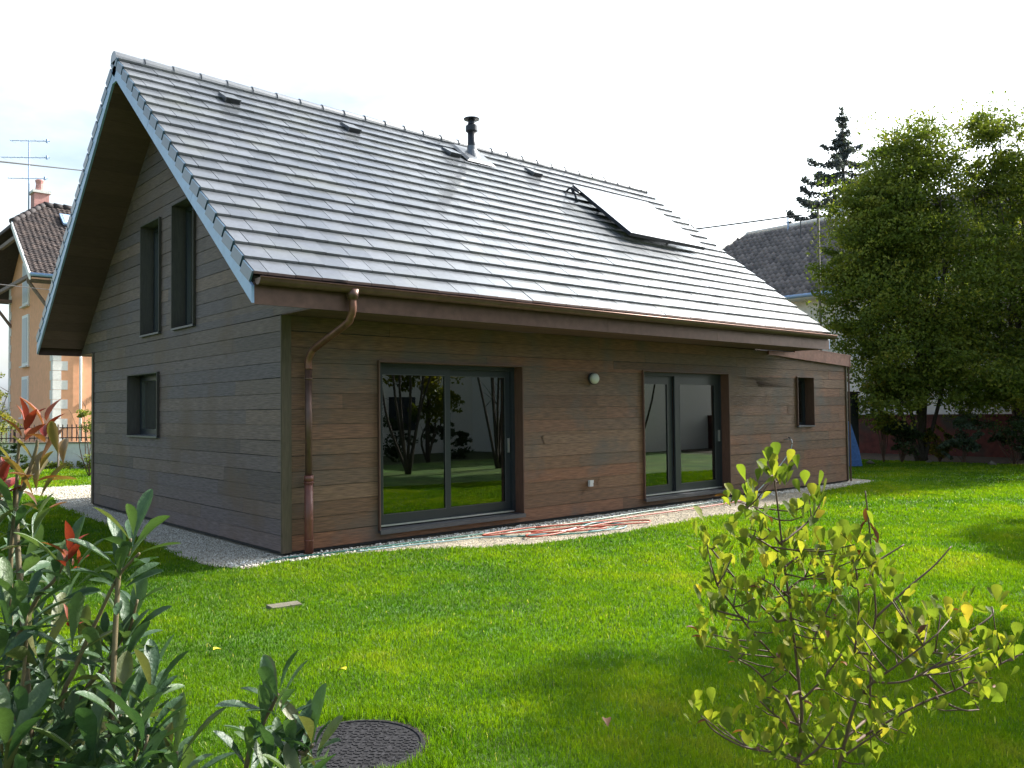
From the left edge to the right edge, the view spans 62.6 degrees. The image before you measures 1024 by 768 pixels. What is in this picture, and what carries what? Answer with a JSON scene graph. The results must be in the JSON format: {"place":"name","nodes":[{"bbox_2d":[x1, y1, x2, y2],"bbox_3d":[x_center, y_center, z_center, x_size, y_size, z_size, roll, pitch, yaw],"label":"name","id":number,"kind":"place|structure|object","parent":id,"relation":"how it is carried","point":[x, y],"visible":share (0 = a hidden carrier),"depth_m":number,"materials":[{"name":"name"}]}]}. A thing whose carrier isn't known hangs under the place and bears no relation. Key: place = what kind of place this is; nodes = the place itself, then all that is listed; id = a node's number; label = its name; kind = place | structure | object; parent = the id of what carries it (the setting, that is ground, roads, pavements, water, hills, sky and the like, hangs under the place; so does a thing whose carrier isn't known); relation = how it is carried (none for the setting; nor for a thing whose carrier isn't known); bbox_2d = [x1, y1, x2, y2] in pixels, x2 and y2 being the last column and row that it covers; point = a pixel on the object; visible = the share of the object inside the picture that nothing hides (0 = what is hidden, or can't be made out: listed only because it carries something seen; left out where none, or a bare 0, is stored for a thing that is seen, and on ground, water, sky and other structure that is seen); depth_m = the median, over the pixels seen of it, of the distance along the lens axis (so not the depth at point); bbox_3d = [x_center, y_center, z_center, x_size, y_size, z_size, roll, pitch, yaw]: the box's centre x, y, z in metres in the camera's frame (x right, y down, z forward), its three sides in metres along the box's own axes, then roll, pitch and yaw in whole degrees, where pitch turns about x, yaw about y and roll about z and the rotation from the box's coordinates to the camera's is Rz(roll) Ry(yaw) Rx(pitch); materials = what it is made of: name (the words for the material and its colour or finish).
{"place":"outdoors","nodes":[
{"label":"outdoors","id":0,"kind":"place"},
{"bbox_2d":[0,422,80,469],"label":"ground","id":1,"kind":"structure","parent":0,"point":[4,436],"depth_m":70.97,"materials":[{"name":"green plant"}]},
{"bbox_2d":[0,442,90,468],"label":"boundary wall","id":2,"kind":"structure","parent":1,"relation":"on","point":[73,454],"depth_m":28.60,"materials":[{"name":"grey concrete"}]},
{"bbox_2d":[0,424,90,442],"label":"iron fence","id":3,"kind":"object","parent":2,"relation":"on","point":[34,438],"visible":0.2,"depth_m":28.70,"materials":[{"name":"metal"}]},
{"bbox_2d":[0,179,91,442],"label":"orange house","id":4,"kind":"structure","parent":1,"relation":"on","point":[31,240],"depth_m":36.12,"materials":[{"name":"paint"}]},
{"bbox_2d":[18,376,28,418],"bbox_3d":[-21.769,0.607,37.573,0.180,1.890,1.300,1,-2,-41],"label":"window","id":5,"kind":"structure","parent":4,"relation":"in","point":[25,380],"depth_m":37.37,"materials":[{"name":"white paint"}]},
{"bbox_2d":[0,284,48,289],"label":"overhead cable","id":6,"kind":"object","parent":4,"relation":"attached to","point":[21,286],"visible":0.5,"depth_m":27.79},
{"bbox_2d":[19,264,29,308],"bbox_3d":[-21.824,-4.465,37.734,0.180,2.040,1.300,1,-2,-41],"label":"window","id":7,"kind":"structure","parent":4,"relation":"in","point":[25,291],"depth_m":37.64,"materials":[{"name":"white paint"}]},
{"bbox_2d":[19,314,29,367],"bbox_3d":[-21.796,-1.917,37.653,0.180,2.340,1.300,1,-2,-41],"label":"window","id":8,"kind":"structure","parent":4,"relation":"in","point":[26,318],"depth_m":37.46,"materials":[{"name":"white paint"}]},
{"bbox_2d":[2,139,49,208],"bbox_3d":[-21.804,-8.988,37.737,2.199,3.980,0.424,-1,-2,0],"label":"tv antenna","id":9,"kind":"object","parent":4,"relation":"attached to","point":[29,157],"visible":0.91,"depth_m":37.75,"materials":[{"name":"grey metal"}]},
{"bbox_2d":[5,460,90,468],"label":"hedge plants","id":10,"kind":"object","parent":1,"relation":"on","point":[54,465],"visible":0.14,"depth_m":28.17,"materials":[{"name":"green plant"}]},
{"bbox_2d":[800,200,821,326],"bbox_3d":[12.103,-2.359,33.892,0.867,10.160,0.251,-1,-2,4],"label":"utility mast","id":11,"kind":"object","parent":1,"relation":"on","point":[818,226],"visible":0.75,"depth_m":33.94,"materials":[{"name":"grey metal"}]},
{"bbox_2d":[694,214,802,229],"bbox_3d":[2.975,-6.412,36.195,18.061,0.558,0.064,-1,-2,14],"label":"overhead cable","id":12,"kind":"object","parent":11,"relation":"attached to","point":[748,222],"visible":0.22,"depth_m":34.48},
{"bbox_2d":[786,104,872,223],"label":"spruce tree","id":13,"kind":"object","parent":1,"relation":"on","point":[840,156],"visible":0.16,"depth_m":49.71,"materials":[{"name":"green plant"}]},
{"bbox_2d":[720,193,1023,414],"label":"tiled house","id":14,"kind":"structure","parent":1,"relation":"on","point":[777,259],"depth_m":38.43,"materials":[{"name":"grey roof tiles"},{"name":"light plaster wall"},{"name":"blue painted gutter"}]},
{"bbox_2d":[860,453,1023,464],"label":"flower bed","id":15,"kind":"object","parent":1,"relation":"on","point":[932,458],"depth_m":28.45,"materials":[{"name":"soil"}]},
{"bbox_2d":[804,105,1023,460],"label":"broadleaf tree","id":16,"kind":"object","parent":15,"relation":"on","point":[896,227],"visible":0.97,"depth_m":26.04,"materials":[{"name":"green plant"}]},
{"bbox_2d":[858,414,1018,457],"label":"garden wall","id":17,"kind":"structure","parent":15,"relation":"on","point":[868,440],"depth_m":30.26,"materials":[{"name":"brown brick"}]},
{"bbox_2d":[921,425,959,461],"bbox_3d":[13.725,1.900,26.908,1.501,1.229,0.932,-1,-2,17],"label":"shrub","id":18,"kind":"object","parent":15,"relation":"on","point":[936,452],"visible":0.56,"depth_m":26.85,"materials":[{"name":"green plant"}]},
{"bbox_2d":[936,410,984,461],"bbox_3d":[14.039,1.641,26.279,1.462,1.702,0.947,0,-2,-10],"label":"shrub","id":19,"kind":"object","parent":15,"relation":"on","point":[966,444],"visible":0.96,"depth_m":26.18,"materials":[{"name":"green plant"}]},
{"bbox_2d":[937,90,1023,459],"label":"broadleaf tree","id":20,"kind":"object","parent":15,"relation":"on","point":[1002,178],"visible":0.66,"depth_m":27.35,"materials":[{"name":"green plant"}]},
{"bbox_2d":[970,414,1023,463],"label":"shrub","id":21,"kind":"object","parent":15,"relation":"on","point":[1017,425],"visible":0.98,"depth_m":25.52,"materials":[{"name":"green plant"}]},
{"bbox_2d":[0,161,81,170],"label":"overhead cable","id":22,"kind":"object","parent":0,"point":[37,165],"visible":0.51,"depth_m":23.30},
{"bbox_2d":[266,601,301,610],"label":"stone slab","id":23,"kind":"structure","parent":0,"point":[278,605],"depth_m":7.73,"materials":[{"name":"beige stone"}]},
{"bbox_2d":[0,462,1023,767],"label":"lawn","id":24,"kind":"structure","parent":0,"point":[270,638],"depth_m":6.45,"materials":[{"name":"green plant"}]},
{"bbox_2d":[0,372,22,441],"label":"tree","id":25,"kind":"object","parent":24,"relation":"on","point":[7,416],"visible":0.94,"depth_m":23.62,"materials":[{"name":"green plant"}]},
{"bbox_2d":[0,441,27,462],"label":"climbing shrub","id":26,"kind":"object","parent":24,"relation":"on","point":[23,458],"visible":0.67,"depth_m":26.23,"materials":[{"name":"green plant"}]},
{"bbox_2d":[57,424,58,466],"bbox_3d":[-14.068,2.016,26.102,0.058,1.520,0.057,1,-2,-41],"label":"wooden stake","id":27,"kind":"object","parent":24,"relation":"on","point":[57,453],"visible":0.35,"depth_m":26.07,"materials":[{"name":"beige wood"}]},
{"bbox_2d":[67,401,90,475],"bbox_3d":[-12.211,1.540,24.570,1.239,2.307,0.904,-1,-2,14],"label":"young shrub","id":28,"kind":"object","parent":24,"relation":"on","point":[84,413],"visible":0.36,"depth_m":24.51,"materials":[{"name":"green plant"}]},
{"bbox_2d":[0,397,342,767],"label":"photinia shrub","id":29,"kind":"object","parent":24,"relation":"on","point":[86,717],"visible":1,"depth_m":1.96,"materials":[{"name":"green plant"}]},
{"bbox_2d":[244,693,313,767],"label":"photinia sprig","id":30,"kind":"object","parent":29,"relation":"attached to","point":[247,759],"visible":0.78,"depth_m":2.00,"materials":[{"name":"plant"}]},
{"bbox_2d":[278,719,430,767],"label":"manhole cover","id":31,"kind":"object","parent":24,"relation":"on","point":[368,743],"visible":0.79,"depth_m":4.49,"materials":[{"name":"metal"}]},
{"bbox_2d":[9,478,873,568],"bbox_3d":[-1.341,2.422,19.801,16.510,0.001,15.340,1,-2,-41],"label":"gravel bed","id":32,"kind":"object","parent":24,"relation":"on","point":[540,539],"visible":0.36,"depth_m":12.60,"materials":[{"name":"grey gravel"}]},
{"bbox_2d":[36,51,851,554],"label":"timber house","id":33,"kind":"structure","parent":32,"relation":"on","point":[288,325],"depth_m":13.32,"materials":[{"name":"brown wood"}]},
{"bbox_2d":[126,371,159,437],"bbox_3d":[-6.213,0.365,14.441,0.300,1.090,1.550,1,-2,-41],"label":"window","id":34,"kind":"structure","parent":33,"relation":"in","point":[143,389],"depth_m":14.92,"materials":[{"name":"glass"}]},
{"bbox_2d":[139,217,161,337],"bbox_3d":[-5.981,-1.770,14.220,0.300,1.920,0.940,1,-2,-41],"label":"window","id":35,"kind":"structure","parent":33,"relation":"in","point":[150,232],"depth_m":14.53,"materials":[{"name":"glass"}]},
{"bbox_2d":[170,197,196,330],"bbox_3d":[-4.994,-1.857,13.100,0.300,2.000,0.930,1,-2,-41],"label":"window","id":36,"kind":"structure","parent":33,"relation":"in","point":[183,215],"depth_m":13.40,"materials":[{"name":"glass"}]},
{"bbox_2d":[377,360,525,534],"bbox_3d":[-0.891,0.874,12.312,2.630,2.345,0.325,1,-2,-41],"label":"sliding door","id":37,"kind":"structure","parent":33,"relation":"in","point":[450,439],"depth_m":12.34,"materials":[{"name":"glass"}]},
{"bbox_2d":[588,480,593,486],"bbox_3d":[1.314,1.656,14.038,0.088,0.104,0.051,1,-2,-41],"label":"socket box","id":38,"kind":"object","parent":33,"relation":"attached to","point":[590,483],"visible":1,"depth_m":14.02,"materials":[{"name":"white plastic"}]},
{"bbox_2d":[588,373,598,384],"bbox_3d":[1.386,-0.091,14.126,0.200,0.200,0.120,1,-2,-41],"label":"wall lamp","id":39,"kind":"object","parent":33,"relation":"attached to","point":[593,378],"visible":1,"depth_m":14.09,"materials":[{"name":"white glass"}]},
{"bbox_2d":[566,184,705,249],"bbox_3d":[2.673,-3.604,18.243,2.620,1.360,1.750,1,-2,-41],"label":"solar panel","id":40,"kind":"object","parent":33,"relation":"attached to","point":[636,218],"visible":1,"depth_m":18.04,"materials":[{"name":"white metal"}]},
{"bbox_2d":[641,370,730,501],"bbox_3d":[3.256,0.945,15.962,2.640,2.345,0.325,1,-2,-41],"label":"sliding door","id":41,"kind":"structure","parent":33,"relation":"in","point":[698,428],"depth_m":16.10,"materials":[{"name":"glass"}]},
{"bbox_2d":[795,376,815,426],"bbox_3d":[6.442,0.398,18.794,0.710,1.110,0.300,1,-2,-41],"label":"window","id":42,"kind":"structure","parent":33,"relation":"in","point":[805,395],"depth_m":18.99,"materials":[{"name":"metal"}]},
{"bbox_2d":[356,522,626,551],"bbox_3d":[-0.024,2.114,11.640,4.357,0.043,0.640,1,-2,-35],"label":"garden hose","id":43,"kind":"object","parent":32,"relation":"on","point":[490,537],"visible":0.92,"depth_m":11.67,"materials":[{"name":"red rubber"}]},
{"bbox_2d":[265,493,770,562],"bbox_3d":[1.526,2.157,13.195,10.944,0.021,1.174,1,-2,-41],"label":"garden hose","id":44,"kind":"object","parent":32,"relation":"on","point":[495,531],"visible":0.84,"depth_m":11.91,"materials":[{"name":"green rubber"}]},
{"bbox_2d":[482,500,740,537],"bbox_3d":[2.264,2.142,13.688,6.584,0.034,0.873,1,-2,-41],"label":"garden hose","id":45,"kind":"object","parent":32,"relation":"on","point":[598,526],"visible":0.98,"depth_m":12.45,"materials":[{"name":"red rubber"}]},
{"bbox_2d":[602,717,610,725],"bbox_3d":[0.534,1.878,4.688,0.052,0.031,0.072,0,-2,-20],"label":"fallen leaf","id":46,"kind":"object","parent":24,"relation":"on","point":[607,720],"visible":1,"depth_m":4.69,"materials":[{"name":"beige plant"}]},
{"bbox_2d":[847,391,859,446],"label":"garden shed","id":47,"kind":"structure","parent":24,"relation":"on","point":[854,422],"depth_m":26.29,"materials":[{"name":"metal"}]},
{"bbox_2d":[683,442,1023,767],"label":"deciduous bush","id":48,"kind":"object","parent":24,"relation":"on","point":[838,535],"visible":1,"depth_m":2.35,"materials":[{"name":"green plant"}]},
{"bbox_2d":[848,421,861,465],"bbox_3d":[9.995,1.785,25.227,0.811,1.330,0.404,-1,-2,0],"label":"tarpaulin","id":49,"kind":"object","parent":24,"relation":"on","point":[856,457],"visible":0.35,"depth_m":25.02,"materials":[{"name":"blue plastic"}]},
{"bbox_2d":[859,366,907,461],"bbox_3d":[11.885,0.959,26.864,1.685,3.132,1.567,1,-2,-41],"label":"tree","id":50,"kind":"object","parent":24,"relation":"on","point":[883,449],"visible":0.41,"depth_m":26.80,"materials":[{"name":"green plant"}]},
{"bbox_2d":[881,419,925,461],"bbox_3d":[12.368,1.808,26.635,1.353,1.416,1.175,1,-2,-41],"label":"shrub","id":51,"kind":"object","parent":24,"relation":"on","point":[906,435],"visible":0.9,"depth_m":26.47,"materials":[{"name":"green plant"}]},
{"bbox_2d":[0,0,1023,421],"label":"sky","id":52,"kind":"structure","parent":0,"point":[717,109],"materials":[{"name":"white"}]}
]}

